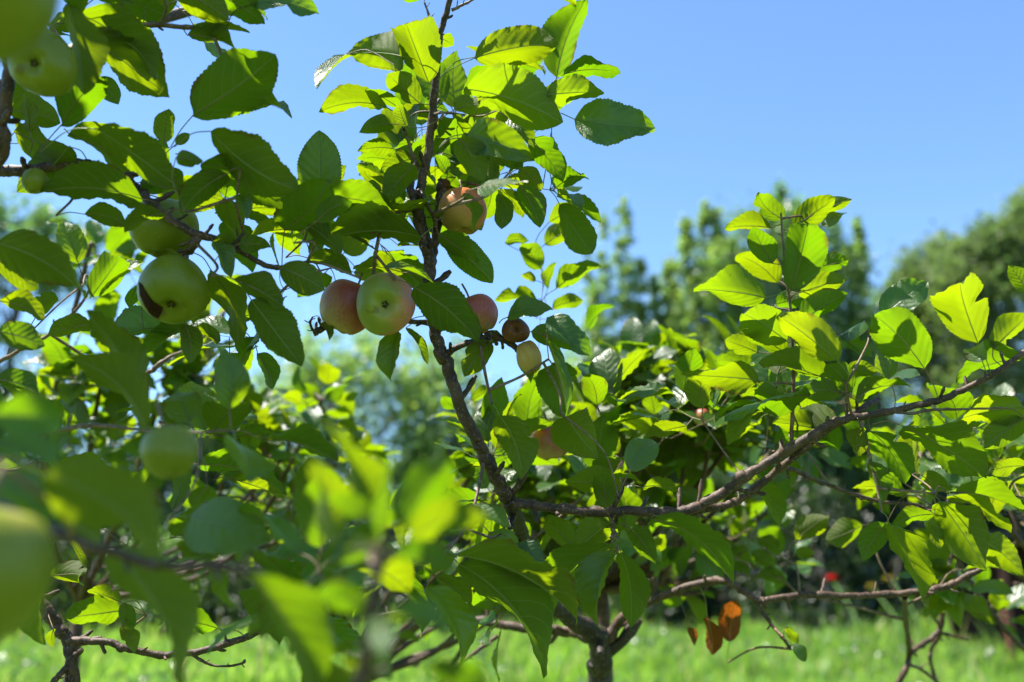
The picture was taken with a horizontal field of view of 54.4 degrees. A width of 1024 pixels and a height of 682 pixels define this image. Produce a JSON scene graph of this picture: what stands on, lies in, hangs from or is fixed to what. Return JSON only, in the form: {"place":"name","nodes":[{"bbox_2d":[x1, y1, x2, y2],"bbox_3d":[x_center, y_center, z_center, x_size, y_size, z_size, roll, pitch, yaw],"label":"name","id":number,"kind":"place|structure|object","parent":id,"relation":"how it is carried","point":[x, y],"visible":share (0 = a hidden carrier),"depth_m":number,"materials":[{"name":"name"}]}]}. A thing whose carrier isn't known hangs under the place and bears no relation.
{"place":"outdoors","nodes":[
{"label":"outdoors","id":0,"kind":"place"},
{"bbox_2d":[0,583,1023,681],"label":"grass","id":1,"kind":"structure","parent":0,"point":[568,658],"depth_m":12.68,"materials":[{"name":"green plant"}]},
{"bbox_2d":[0,0,1023,536],"label":"sky","id":2,"kind":"structure","parent":0,"point":[911,112],"materials":[{"name":"blue"}]},
{"bbox_3d":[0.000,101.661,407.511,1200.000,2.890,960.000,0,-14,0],"label":"ground","id":3,"kind":"structure","parent":0,"visible":0},
{"bbox_2d":[0,177,129,458],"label":"oak tree","id":4,"kind":"object","parent":3,"relation":"on","point":[37,221],"visible":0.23,"depth_m":20.90,"materials":[{"name":"green plant"}]},
{"bbox_2d":[19,518,138,634],"bbox_3d":[-8.163,3.891,18.230,3.018,3.298,3.673,12,-18,-39],"label":"bush","id":5,"kind":"object","parent":3,"relation":"on","point":[62,600],"visible":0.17,"depth_m":17.42,"materials":[{"name":"green plant"}]},
{"bbox_2d":[7,428,182,543],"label":"broadleaf tree","id":6,"kind":"object","parent":3,"relation":"on","point":[21,458],"visible":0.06,"depth_m":20.34,"materials":[{"name":"green plant"}]},
{"bbox_2d":[91,502,240,641],"bbox_3d":[-6.270,4.004,18.181,3.469,3.040,3.101,-8,-16,30],"label":"bush","id":7,"kind":"object","parent":3,"relation":"on","point":[168,544],"visible":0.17,"depth_m":17.49,"materials":[{"name":"green plant"}]},
{"bbox_2d":[101,364,299,545],"bbox_3d":[-6.481,3.198,20.635,5.052,5.461,3.750,0,-14,0],"label":"broadleaf tree","id":8,"kind":"object","parent":3,"relation":"on","point":[207,448],"visible":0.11,"depth_m":19.97,"materials":[{"name":"green plant"}]},
{"bbox_2d":[6,217,404,681],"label":"apple tree","id":9,"kind":"object","parent":3,"relation":"on","point":[75,393],"visible":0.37,"depth_m":1.92,"materials":[{"name":"green plant"}]},
{"bbox_2d":[0,0,488,681],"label":"apple tree","id":10,"kind":"object","parent":3,"relation":"on","point":[84,498],"visible":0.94,"depth_m":0.97,"materials":[{"name":"green plant"}]},
{"bbox_2d":[0,463,56,641],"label":"apple","id":11,"kind":"object","parent":10,"relation":"hanging from","point":[28,561],"visible":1,"depth_m":0.40,"materials":[{"name":"green plant"}]},
{"bbox_2d":[0,0,59,63],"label":"apple","id":12,"kind":"object","parent":10,"relation":"hanging from","point":[26,26],"visible":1,"depth_m":0.43,"materials":[{"name":"green plant"}]},
{"bbox_2d":[21,167,47,193],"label":"apple","id":13,"kind":"object","parent":10,"relation":"attached to","point":[34,180],"visible":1,"depth_m":0.99,"materials":[{"name":"green plant"}]},
{"bbox_2d":[7,31,77,96],"bbox_3d":[-0.439,-0.261,0.934,0.061,0.062,0.058,0,14,-1],"label":"apple","id":14,"kind":"object","parent":10,"relation":"hanging from","point":[47,66],"visible":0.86,"depth_m":0.91,"materials":[{"name":"green plant"}]},
{"bbox_2d":[129,198,198,257],"bbox_3d":[-0.375,-0.124,1.076,0.071,0.065,0.070,-3,-13,-1],"label":"apple","id":15,"kind":"object","parent":10,"relation":"hanging from","point":[155,238],"visible":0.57,"depth_m":1.05,"materials":[{"name":"green plant"}]},
{"bbox_2d":[140,401,196,478],"bbox_3d":[-0.244,0.068,0.703,0.038,0.056,0.040,-19,-13,-5],"label":"apple","id":16,"kind":"object","parent":10,"relation":"hanging from","point":[168,451],"visible":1,"depth_m":0.69,"materials":[{"name":"green plant"}]},
{"bbox_2d":[137,254,209,323],"bbox_3d":[-0.353,-0.055,1.037,0.071,0.066,0.076,-5,-44,-5],"label":"apple","id":17,"kind":"object","parent":10,"relation":"attached to","point":[172,288],"visible":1,"depth_m":1.01,"materials":[{"name":"green plant"}]},
{"bbox_2d":[190,498,333,634],"bbox_3d":[-4.438,4.153,18.285,3.066,2.807,3.590,11,-18,-38],"label":"bush","id":18,"kind":"object","parent":3,"relation":"on","point":[237,613],"visible":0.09,"depth_m":17.30,"materials":[{"name":"green plant"}]},
{"bbox_2d":[208,305,466,548],"bbox_3d":[-3.698,2.632,20.644,6.355,6.602,4.581,0,-14,0],"label":"broadleaf tree","id":19,"kind":"object","parent":3,"relation":"on","point":[368,380],"visible":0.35,"depth_m":20.19,"materials":[{"name":"green plant"}]},
{"bbox_2d":[322,488,437,629],"bbox_3d":[-2.704,4.264,19.300,3.473,2.970,3.331,-13,-19,41],"label":"bush","id":20,"kind":"object","parent":3,"relation":"on","point":[396,598],"visible":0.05,"depth_m":18.25,"materials":[{"name":"green plant"}]},
{"bbox_2d":[402,532,514,623],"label":"bush","id":21,"kind":"object","parent":3,"relation":"on","point":[462,543],"depth_m":19.68,"materials":[{"name":"green plant"}]},
{"bbox_2d":[377,332,568,549],"bbox_3d":[-0.935,2.728,20.789,4.662,6.472,3.727,0,-14,0],"label":"broadleaf tree","id":22,"kind":"object","parent":3,"relation":"on","point":[434,368],"visible":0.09,"depth_m":20.50,"materials":[{"name":"green plant"}]},
{"bbox_2d":[375,359,657,677],"bbox_3d":[-0.026,1.026,1.872,0.744,1.923,0.579,-9,-17,33],"label":"apple tree","id":23,"kind":"object","parent":3,"relation":"on","point":[545,483],"visible":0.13,"depth_m":1.90,"materials":[{"name":"green plant"}]},
{"bbox_2d":[494,341,593,533],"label":"broadleaf tree","id":24,"kind":"object","parent":3,"relation":"on","point":[550,414],"visible":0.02,"depth_m":20.91,"materials":[{"name":"green plant"}]},
{"bbox_2d":[570,195,652,506],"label":"poplar tree","id":25,"kind":"object","parent":3,"relation":"on","point":[632,305],"visible":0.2,"depth_m":21.73,"materials":[{"name":"green plant"}]},
{"bbox_2d":[559,472,711,629],"bbox_3d":[2.035,4.017,19.318,3.458,3.434,3.416,7,-16,-26],"label":"bush","id":26,"kind":"object","parent":3,"relation":"on","point":[652,613],"visible":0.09,"depth_m":18.25,"materials":[{"name":"green plant"}]},
{"bbox_2d":[285,0,1023,681],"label":"apple tree","id":27,"kind":"object","parent":3,"relation":"on","point":[507,110],"visible":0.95,"depth_m":1.16,"materials":[{"name":"green plant"}]},
{"bbox_2d":[319,273,364,334],"bbox_3d":[-0.191,-0.047,1.165,0.066,0.074,0.067,21,-9,3],"label":"apple","id":28,"kind":"object","parent":27,"relation":"hanging from","point":[337,306],"visible":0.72,"depth_m":1.14,"materials":[{"name":"pink plant"}]},
{"bbox_2d":[356,273,415,335],"bbox_3d":[-0.141,-0.041,1.114,0.066,0.071,0.056,0,3,-6],"label":"apple","id":29,"kind":"object","parent":27,"relation":"hanging from","point":[385,305],"visible":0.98,"depth_m":1.09,"materials":[{"name":"green plant"}]},
{"bbox_2d":[438,179,486,234],"bbox_3d":[-0.059,-0.161,1.177,0.057,0.068,0.060,-6,-15,-1],"label":"apple","id":30,"kind":"object","parent":27,"relation":"hanging from","point":[458,218],"visible":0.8,"depth_m":1.15,"materials":[{"name":"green plant"}]},
{"bbox_2d":[461,283,497,333],"bbox_3d":[-0.048,-0.039,1.171,0.057,0.064,0.054,-23,-7,-3],"label":"apple","id":31,"kind":"object","parent":27,"relation":"hanging from","point":[484,308],"visible":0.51,"depth_m":1.15,"materials":[{"name":"pink plant"}]},
{"bbox_2d":[502,318,529,342],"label":"apple","id":32,"kind":"object","parent":27,"relation":"attached to","point":[512,329],"visible":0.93,"depth_m":1.13,"materials":[{"name":"brown plant"}]},
{"bbox_2d":[516,340,541,373],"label":"apple","id":33,"kind":"object","parent":27,"relation":"hanging from","point":[528,355],"visible":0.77,"depth_m":1.13,"materials":[{"name":"yellow plant"}]},
{"bbox_2d":[531,412,566,459],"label":"apple","id":34,"kind":"object","parent":27,"relation":"hanging from","point":[548,449],"visible":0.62,"depth_m":1.30,"materials":[{"name":"orange plant"}]},
{"bbox_2d":[632,256,699,537],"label":"poplar tree","id":35,"kind":"object","parent":3,"relation":"on","point":[655,291],"visible":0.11,"depth_m":21.96,"materials":[{"name":"green plant"}]},
{"bbox_2d":[649,197,768,532],"bbox_3d":[4.097,1.382,21.245,2.895,9.276,2.730,0,-14,0],"label":"broadleaf tree","id":36,"kind":"object","parent":3,"relation":"on","point":[705,330],"visible":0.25,"depth_m":21.43,"materials":[{"name":"green plant"}]},
{"bbox_2d":[554,310,866,681],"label":"apple tree","id":37,"kind":"object","parent":3,"relation":"on","point":[684,455],"visible":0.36,"depth_m":1.77,"materials":[{"name":"green plant"}]},
{"bbox_2d":[693,409,709,425],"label":"apple","id":38,"kind":"object","parent":37,"relation":"hanging from","point":[697,412],"visible":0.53,"depth_m":1.61,"materials":[{"name":"pink plant"}]},
{"bbox_2d":[667,473,761,625],"bbox_3d":[4.095,4.233,20.418,3.723,3.922,3.725,0,-14,0],"label":"bush","id":39,"kind":"object","parent":3,"relation":"on","point":[717,602],"visible":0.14,"depth_m":19.16,"materials":[{"name":"green plant"}]},
{"bbox_2d":[702,171,903,517],"bbox_3d":[6.269,1.137,21.544,4.755,9.821,3.343,0,-14,0],"label":"broadleaf tree","id":40,"kind":"object","parent":3,"relation":"on","point":[836,323],"visible":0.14,"depth_m":21.48,"materials":[{"name":"green plant"}]},
{"bbox_2d":[717,456,908,635],"bbox_3d":[5.438,3.792,18.792,3.476,3.831,3.383,9,-17,-32],"label":"bush","id":41,"kind":"object","parent":3,"relation":"on","point":[842,565],"visible":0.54,"depth_m":18.04,"materials":[{"name":"green plant"}]},
{"bbox_2d":[826,575,859,645],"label":"flower","id":42,"kind":"object","parent":3,"relation":"on","point":[831,577],"visible":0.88,"depth_m":14.67,"materials":[{"name":"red plant"}]},
{"bbox_2d":[732,398,992,561],"bbox_3d":[7.599,3.527,21.726,6.905,5.273,3.983,0,-14,0],"label":"broadleaf tree","id":43,"kind":"object","parent":3,"relation":"on","point":[910,481],"visible":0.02,"depth_m":20.87,"materials":[{"name":"green plant"}]},
{"bbox_2d":[831,214,899,581],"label":"poplar tree","id":44,"kind":"object","parent":3,"relation":"on","point":[859,235],"visible":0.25,"depth_m":21.64,"materials":[{"name":"green plant"}]},
{"bbox_2d":[866,584,902,644],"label":"flower","id":45,"kind":"object","parent":3,"relation":"on","point":[872,587],"visible":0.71,"depth_m":14.33,"materials":[{"name":"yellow plant"}]},
{"bbox_2d":[826,475,948,623],"bbox_3d":[7.291,4.037,20.427,3.830,3.966,3.964,0,-14,0],"label":"bush","id":46,"kind":"object","parent":3,"relation":"on","point":[896,566],"visible":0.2,"depth_m":19.50,"materials":[{"name":"green plant"}]},
{"bbox_2d":[883,576,920,636],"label":"flower","id":47,"kind":"object","parent":3,"relation":"on","point":[890,577],"visible":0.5,"depth_m":14.65,"materials":[{"name":"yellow plant"}]},
{"bbox_2d":[869,216,989,439],"bbox_3d":[10.196,1.826,24.918,3.774,9.699,4.232,5,-15,-19],"label":"oak tree","id":48,"kind":"object","parent":3,"relation":"on","point":[904,270],"visible":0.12,"depth_m":24.73,"materials":[{"name":"green plant"}]},
{"bbox_2d":[847,382,1023,650],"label":"apple tree","id":49,"kind":"object","parent":3,"relation":"on","point":[1002,595],"visible":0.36,"depth_m":1.70,"materials":[{"name":"green plant"}]},
{"bbox_2d":[893,492,1023,616],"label":"bush","id":50,"kind":"object","parent":3,"relation":"on","point":[990,525],"visible":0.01,"depth_m":20.90,"materials":[{"name":"green plant"}]},
{"bbox_2d":[906,167,1023,528],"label":"oak tree","id":51,"kind":"object","parent":3,"relation":"on","point":[989,253],"visible":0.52,"depth_m":22.70,"materials":[{"name":"green plant"}]},
{"bbox_2d":[946,531,1023,668],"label":"bush","id":52,"kind":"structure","parent":3,"relation":"on","point":[972,628],"depth_m":14.59,"materials":[{"name":"plant"}]},
{"bbox_2d":[981,185,1023,406],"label":"oak tree","id":53,"kind":"object","parent":3,"relation":"on","point":[1022,348],"visible":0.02,"depth_m":24.10,"materials":[{"name":"green plant"}]},
{"bbox_2d":[991,509,1023,530],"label":"bush","id":54,"kind":"object","parent":3,"relation":"on","point":[1015,513],"visible":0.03,"depth_m":20.95,"materials":[{"name":"green plant"}]}
]}

